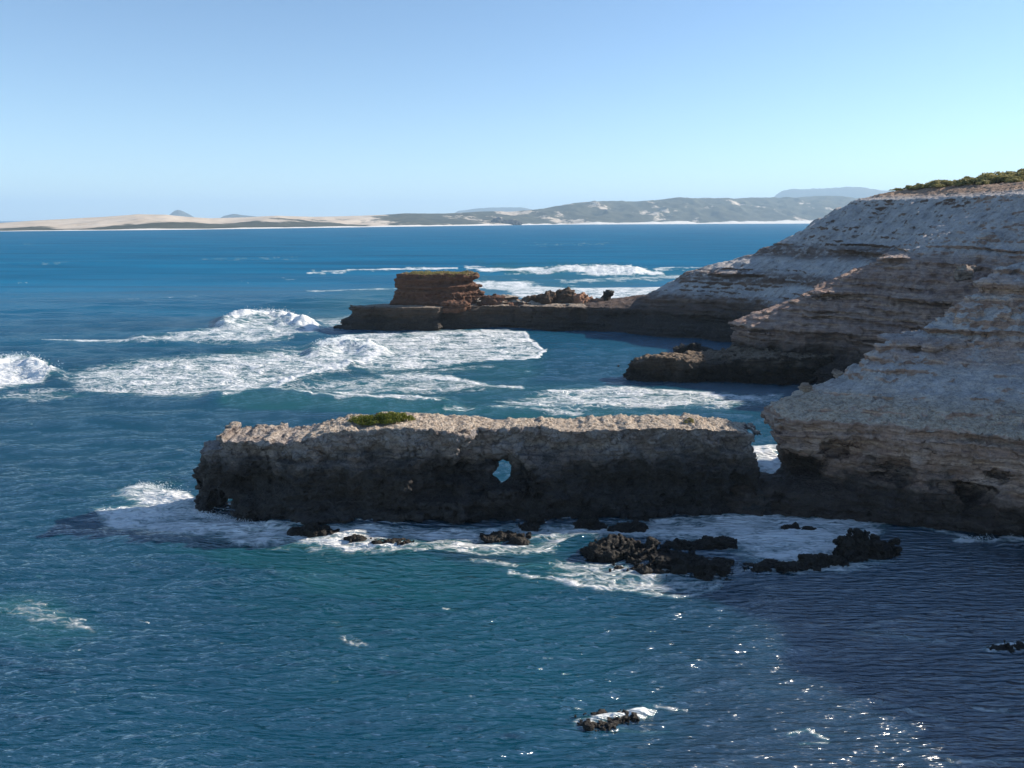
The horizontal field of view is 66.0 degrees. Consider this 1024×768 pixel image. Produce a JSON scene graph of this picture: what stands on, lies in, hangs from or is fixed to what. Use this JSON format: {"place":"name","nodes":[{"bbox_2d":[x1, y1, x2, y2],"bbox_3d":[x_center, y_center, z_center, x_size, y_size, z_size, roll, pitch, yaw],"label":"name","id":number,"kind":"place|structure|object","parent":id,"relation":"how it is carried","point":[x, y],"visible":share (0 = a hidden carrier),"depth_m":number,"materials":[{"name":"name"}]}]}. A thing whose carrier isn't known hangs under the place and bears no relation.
{"place":"outdoors","nodes":[
{"label":"outdoors","id":0,"kind":"place"},
{"bbox_2d":[170,210,192,216],"bbox_3d":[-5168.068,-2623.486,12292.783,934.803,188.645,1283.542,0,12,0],"label":"distant hill","id":1,"kind":"structure","parent":0,"point":[179,213],"depth_m":12229.91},
{"bbox_2d":[221,214,256,217],"bbox_3d":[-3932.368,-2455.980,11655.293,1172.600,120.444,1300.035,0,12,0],"label":"distant hill","id":2,"kind":"structure","parent":0,"point":[233,216],"depth_m":11583.28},
{"bbox_2d":[0,214,487,230],"bbox_3d":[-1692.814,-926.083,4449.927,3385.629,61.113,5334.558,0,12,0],"label":"sand dunes","id":3,"kind":"structure","parent":0,"point":[146,222],"depth_m":2890.40,"materials":[{"name":"beige sand"}]},
{"bbox_2d":[455,207,531,212],"bbox_3d":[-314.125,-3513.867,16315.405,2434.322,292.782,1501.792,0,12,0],"label":"distant hill","id":4,"kind":"structure","parent":0,"point":[508,209],"depth_m":16352.68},
{"bbox_2d":[0,221,1023,767],"bbox_3d":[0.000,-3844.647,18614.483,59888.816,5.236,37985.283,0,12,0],"label":"sea","id":5,"kind":"structure","parent":0,"point":[148,627],"depth_m":67.36,"materials":[{"name":"liquid"}]},
{"bbox_2d":[287,522,339,537],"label":"reef rock","id":6,"kind":"object","parent":5,"relation":"in","point":[311,530],"visible":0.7,"depth_m":76.40,"materials":[{"name":"grey stone"}]},
{"bbox_2d":[343,534,371,542],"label":"reef rock","id":7,"kind":"object","parent":5,"relation":"in","point":[355,538],"visible":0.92,"depth_m":75.41,"materials":[{"name":"grey stone"}]},
{"bbox_2d":[371,538,414,544],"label":"reef rock","id":8,"kind":"object","parent":5,"relation":"in","point":[397,540],"visible":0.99,"depth_m":74.69,"materials":[{"name":"grey stone"}]},
{"bbox_2d":[333,294,587,330],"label":"rock promontory","id":9,"kind":"structure","parent":5,"relation":"in","point":[532,315],"depth_m":214.75,"materials":[{"name":"stone"}]},
{"bbox_2d":[389,271,525,312],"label":"rock stack","id":10,"kind":"object","parent":9,"relation":"on","point":[456,293],"visible":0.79,"depth_m":216.50,"materials":[{"name":"stone"}]},
{"bbox_2d":[403,270,478,277],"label":"grass mat","id":11,"kind":"object","parent":10,"relation":"on","point":[430,272],"depth_m":217.77,"materials":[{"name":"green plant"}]},
{"bbox_2d":[519,287,575,303],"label":"boulder","id":12,"kind":"object","parent":9,"relation":"on","point":[564,295],"visible":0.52,"depth_m":218.72,"materials":[{"name":"stone"}]},
{"bbox_2d":[192,411,772,524],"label":"sea arch","id":13,"kind":"structure","parent":5,"relation":"in","point":[421,467],"depth_m":80.52,"materials":[{"name":"stone"}]},
{"bbox_2d":[347,411,415,425],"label":"green shrub","id":14,"kind":"object","parent":13,"relation":"on","point":[382,418],"visible":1,"depth_m":80.05,"materials":[{"name":"green plant"}]},
{"bbox_2d":[684,417,693,423],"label":"dry tuft","id":15,"kind":"object","parent":13,"relation":"on","point":[690,419],"visible":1,"depth_m":82.11,"materials":[{"name":"beige plant"}]},
{"bbox_2d":[479,530,530,542],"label":"reef rock","id":16,"kind":"object","parent":5,"relation":"in","point":[496,537],"visible":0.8,"depth_m":75.76,"materials":[{"name":"grey stone"}]},
{"bbox_2d":[0,264,1022,541],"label":"sea spray","id":17,"kind":"object","parent":5,"relation":"on","point":[322,344],"visible":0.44,"depth_m":163.33,"materials":[{"name":"white liquid"}]},
{"bbox_2d":[506,535,529,545],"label":"reef rock","id":18,"kind":"object","parent":5,"relation":"in","point":[517,540],"visible":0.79,"depth_m":74.42,"materials":[{"name":"grey stone"}]},
{"bbox_2d":[516,511,544,531],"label":"reef rock","id":19,"kind":"object","parent":5,"relation":"in","point":[533,522],"visible":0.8,"depth_m":78.28,"materials":[{"name":"grey stone"}]},
{"bbox_2d":[573,505,608,529],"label":"reef rock","id":20,"kind":"object","parent":5,"relation":"in","point":[588,519],"visible":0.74,"depth_m":78.16,"materials":[{"name":"grey stone"}]},
{"bbox_2d":[574,709,639,732],"bbox_3d":[5.850,20.670,48.264,4.138,0.929,2.279,0,12,0],"label":"reef rock","id":21,"kind":"object","parent":5,"relation":"in","point":[587,724],"visible":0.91,"depth_m":48.04,"materials":[{"name":"grey stone"}]},
{"bbox_2d":[607,521,648,532],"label":"reef rock","id":22,"kind":"object","parent":5,"relation":"in","point":[630,527],"visible":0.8,"depth_m":77.16,"materials":[{"name":"grey stone"}]},
{"bbox_2d":[579,533,734,580],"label":"reef rock","id":23,"kind":"object","parent":5,"relation":"in","point":[612,548],"visible":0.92,"depth_m":70.44,"materials":[{"name":"grey stone"}]},
{"bbox_2d":[659,538,684,549],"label":"reef rock","id":24,"kind":"object","parent":5,"relation":"in","point":[676,543],"visible":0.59,"depth_m":73.45,"materials":[{"name":"grey stone"}]},
{"bbox_2d":[682,535,737,550],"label":"reef rock","id":25,"kind":"object","parent":5,"relation":"in","point":[706,542],"visible":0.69,"depth_m":73.49,"materials":[{"name":"grey stone"}]},
{"bbox_2d":[617,344,835,385],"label":"rock ledge","id":26,"kind":"object","parent":5,"relation":"in","point":[737,363],"visible":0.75,"depth_m":147.60,"materials":[{"name":"grey stone"}]},
{"bbox_2d":[673,342,718,352],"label":"shore rock","id":27,"kind":"object","parent":26,"relation":"on","point":[683,348],"visible":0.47,"depth_m":180.47,"materials":[{"name":"grey stone"}]},
{"bbox_2d":[742,558,783,571],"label":"reef rock","id":28,"kind":"object","parent":5,"relation":"in","point":[763,565],"visible":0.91,"depth_m":69.34,"materials":[{"name":"grey stone"}]},
{"bbox_2d":[781,522,800,529],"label":"reef rock","id":29,"kind":"object","parent":5,"relation":"in","point":[794,525],"visible":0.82,"depth_m":78.19,"materials":[{"name":"grey stone"}]},
{"bbox_2d":[585,181,1023,341],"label":"headland","id":30,"kind":"structure","parent":5,"relation":"in","point":[709,302],"depth_m":202.65,"materials":[{"name":"stone"}]},
{"bbox_2d":[572,292,603,303],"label":"boulder","id":31,"kind":"object","parent":30,"relation":"on","point":[582,297],"visible":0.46,"depth_m":218.67,"materials":[{"name":"brown stone"}]},
{"bbox_2d":[601,290,613,300],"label":"boulder","id":32,"kind":"object","parent":30,"relation":"on","point":[607,295],"visible":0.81,"depth_m":219.33,"materials":[{"name":"grey stone"}]},
{"bbox_2d":[908,184,928,188],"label":"coastal shrub","id":33,"kind":"object","parent":30,"relation":"on","point":[921,186],"visible":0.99,"depth_m":210.16,"materials":[{"name":"green plant"}]},
{"bbox_2d":[924,180,940,187],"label":"coastal shrub","id":34,"kind":"object","parent":30,"relation":"on","point":[931,183],"visible":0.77,"depth_m":208.66,"materials":[{"name":"green plant"}]},
{"bbox_2d":[929,184,945,187],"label":"coastal shrub","id":35,"kind":"object","parent":30,"relation":"on","point":[937,185],"visible":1,"depth_m":205.86,"materials":[{"name":"green plant"}]},
{"bbox_2d":[940,180,956,185],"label":"coastal shrub","id":36,"kind":"object","parent":30,"relation":"on","point":[947,182],"visible":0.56,"depth_m":207.79,"materials":[{"name":"green plant"}]},
{"bbox_2d":[950,182,966,186],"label":"coastal shrub","id":37,"kind":"object","parent":30,"relation":"on","point":[958,184],"visible":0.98,"depth_m":201.25,"materials":[{"name":"green plant"}]},
{"bbox_2d":[955,176,976,184],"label":"coastal shrub","id":38,"kind":"object","parent":30,"relation":"on","point":[967,180],"visible":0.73,"depth_m":201.12,"materials":[{"name":"green plant"}]},
{"bbox_2d":[975,180,990,184],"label":"coastal shrub","id":39,"kind":"object","parent":30,"relation":"on","point":[985,182],"visible":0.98,"depth_m":194.87,"materials":[{"name":"green plant"}]},
{"bbox_2d":[973,171,1002,181],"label":"coastal shrub","id":40,"kind":"object","parent":30,"relation":"on","point":[984,175],"visible":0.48,"depth_m":199.01,"materials":[{"name":"green plant"}]},
{"bbox_2d":[981,175,1006,183],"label":"coastal shrub","id":41,"kind":"object","parent":30,"relation":"on","point":[990,178],"visible":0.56,"depth_m":196.24,"materials":[{"name":"green plant"}]},
{"bbox_2d":[992,173,1023,180],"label":"coastal shrub","id":42,"kind":"object","parent":30,"relation":"on","point":[1005,176],"visible":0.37,"depth_m":195.61,"materials":[{"name":"green plant"}]},
{"bbox_2d":[1003,168,1023,174],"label":"coastal shrub","id":43,"kind":"object","parent":30,"relation":"on","point":[1012,172],"visible":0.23,"depth_m":200.92,"materials":[{"name":"green plant"}]},
{"bbox_2d":[1004,177,1023,182],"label":"coastal shrub","id":44,"kind":"object","parent":30,"relation":"on","point":[1016,179],"visible":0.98,"depth_m":188.97,"materials":[{"name":"green plant"}]},
{"bbox_2d":[1004,175,1023,181],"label":"coastal shrub","id":45,"kind":"object","parent":30,"relation":"on","point":[1021,177],"visible":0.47,"depth_m":192.55,"materials":[{"name":"green plant"}]},
{"bbox_2d":[1012,170,1023,176],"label":"coastal shrub","id":46,"kind":"object","parent":30,"relation":"on","point":[1020,173],"visible":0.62,"depth_m":195.29,"materials":[{"name":"green plant"}]},
{"bbox_2d":[800,526,816,529],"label":"reef rock","id":47,"kind":"object","parent":5,"relation":"in","point":[808,528],"visible":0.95,"depth_m":78.01,"materials":[{"name":"grey stone"}]},
{"bbox_2d":[768,553,851,573],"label":"reef rock","id":48,"kind":"object","parent":5,"relation":"in","point":[815,562],"visible":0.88,"depth_m":69.57,"materials":[{"name":"grey stone"}]},
{"bbox_2d":[832,528,902,561],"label":"reef rock","id":49,"kind":"object","parent":5,"relation":"in","point":[858,545],"visible":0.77,"depth_m":71.52,"materials":[{"name":"grey stone"}]},
{"bbox_2d":[722,261,1023,535],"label":"headland","id":50,"kind":"structure","parent":5,"relation":"in","point":[919,427],"depth_m":81.79,"materials":[{"name":"stone"}]},
{"bbox_2d":[798,382,812,392],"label":"fallen block","id":51,"kind":"object","parent":50,"relation":"on","point":[804,387],"depth_m":85.94,"materials":[{"name":"beige stone"}]},
{"bbox_2d":[831,369,843,377],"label":"fallen block","id":52,"kind":"object","parent":50,"relation":"on","point":[837,373],"depth_m":87.79,"materials":[{"name":"grey stone"}]},
{"bbox_2d":[728,185,1023,383],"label":"headland","id":53,"kind":"structure","parent":5,"relation":"in","point":[847,318],"depth_m":149.25,"materials":[{"name":"stone"}]},
{"bbox_2d":[953,264,976,281],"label":"fallen block","id":54,"kind":"object","parent":53,"relation":"on","point":[962,272],"depth_m":136.76,"materials":[{"name":"grey stone"}]},
{"bbox_2d":[987,640,1023,652],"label":"reef rock","id":55,"kind":"object","parent":5,"relation":"in","point":[1019,645],"visible":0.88,"depth_m":56.43,"materials":[{"name":"grey stone"}]},
{"bbox_2d":[0,0,1023,220],"label":"sky","id":56,"kind":"structure","parent":0,"point":[197,108],"materials":[{"name":"blue"}]},
{"bbox_2d":[358,196,860,226],"bbox_3d":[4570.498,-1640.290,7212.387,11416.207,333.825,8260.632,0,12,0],"label":"hills","id":57,"kind":"structure","parent":0,"point":[766,210],"depth_m":6615.92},
{"bbox_2d":[774,187,891,197],"bbox_3d":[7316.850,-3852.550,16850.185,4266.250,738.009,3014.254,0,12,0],"label":"distant hill","id":58,"kind":"structure","parent":0,"point":[858,192],"depth_m":17025.21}
]}

